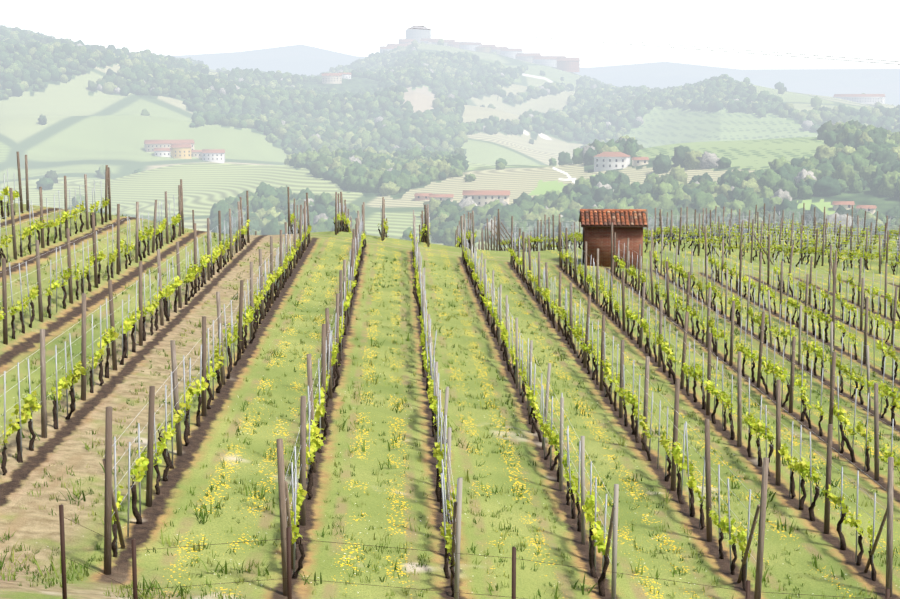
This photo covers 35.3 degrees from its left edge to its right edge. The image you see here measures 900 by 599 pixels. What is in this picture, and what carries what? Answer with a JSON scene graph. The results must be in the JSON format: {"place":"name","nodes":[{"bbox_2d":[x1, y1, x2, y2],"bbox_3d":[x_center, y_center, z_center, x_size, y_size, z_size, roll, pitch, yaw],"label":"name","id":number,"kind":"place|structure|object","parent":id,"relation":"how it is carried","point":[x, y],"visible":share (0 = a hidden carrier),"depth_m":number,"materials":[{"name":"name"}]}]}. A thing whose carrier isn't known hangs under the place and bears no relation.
{"place":"outdoors","nodes":[
{"label":"outdoors","id":0,"kind":"place"},
{"bbox_2d":[0,39,899,598],"bbox_3d":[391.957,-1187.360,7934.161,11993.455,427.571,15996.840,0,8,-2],"label":"ground","id":1,"kind":"structure","parent":0,"point":[80,135],"depth_m":37.82,"materials":[{"name":"green plant"}]},
{"bbox_2d":[0,25,899,246],"bbox_3d":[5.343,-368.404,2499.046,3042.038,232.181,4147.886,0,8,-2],"label":"trees","id":2,"kind":"object","parent":1,"relation":"on","point":[857,152],"visible":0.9,"depth_m":1315.99,"materials":[{"name":"green plant"}]},
{"bbox_2d":[0,169,899,580],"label":"stakes","id":3,"kind":"object","parent":1,"relation":"on","point":[360,235],"visible":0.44,"depth_m":39.85,"materials":[{"name":"grey"}]},
{"bbox_2d":[0,208,899,598],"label":"grass tufts","id":4,"kind":"object","parent":1,"relation":"on","point":[262,494],"visible":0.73,"depth_m":29.55,"materials":[{"name":"green plant"}]},
{"bbox_2d":[2,152,899,598],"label":"posts","id":5,"kind":"object","parent":1,"relation":"on","point":[284,494],"visible":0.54,"depth_m":38.76,"materials":[{"name":"brown wood"}]},
{"bbox_2d":[0,167,899,563],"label":"trellis wires","id":6,"kind":"object","parent":5,"relation":"attached to","point":[580,327],"visible":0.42,"depth_m":45.73,"materials":[{"name":"grey metal"}]},
{"bbox_2d":[59,504,889,598],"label":"iron fence","id":7,"kind":"object","parent":1,"relation":"on","point":[134,561],"visible":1,"depth_m":14.81,"materials":[{"name":"brown metal"}]},
{"bbox_2d":[582,227,642,268],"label":"hut walls","id":8,"kind":"structure","parent":1,"relation":"on","point":[596,238],"depth_m":73.49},
{"bbox_2d":[579,209,647,227],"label":"tiled roof","id":9,"kind":"structure","parent":8,"relation":"on","point":[616,217],"depth_m":73.86,"materials":[{"name":"tile"}]},
{"bbox_2d":[412,210,870,598],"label":"stakes","id":10,"kind":"object","parent":1,"relation":"on","point":[614,543],"visible":0.58,"depth_m":32.23,"materials":[{"name":"grey"}]},
{"bbox_2d":[0,0,899,69],"label":"sky","id":11,"kind":"structure","parent":0,"point":[863,30],"materials":[{"name":"white"}]},
{"bbox_2d":[34,0,899,64],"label":"power line","id":12,"kind":"object","parent":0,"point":[476,30],"visible":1,"depth_m":164.89,"materials":[{"name":"grey metal"}]},
{"bbox_2d":[144,29,884,213],"bbox_3d":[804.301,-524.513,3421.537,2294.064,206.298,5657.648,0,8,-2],"label":"house walls","id":13,"kind":"structure","parent":0,"point":[606,163],"depth_m":1184.74,"materials":[{"name":"beige paint"}]},
{"bbox_2d":[144,25,885,208],"bbox_3d":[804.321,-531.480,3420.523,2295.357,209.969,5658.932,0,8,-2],"label":"house roofs","id":14,"kind":"structure","parent":13,"relation":"on","point":[182,143],"depth_m":1184.64,"materials":[{"name":"tile"}]},
{"bbox_2d":[148,30,881,210],"bbox_3d":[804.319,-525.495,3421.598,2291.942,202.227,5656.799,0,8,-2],"label":"house windows","id":15,"kind":"structure","parent":13,"relation":"in","point":[507,56],"depth_m":1498.62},
{"bbox_2d":[583,230,583,262],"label":"hut door","id":16,"kind":"structure","parent":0,"point":[583,246],"depth_m":75.02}
]}

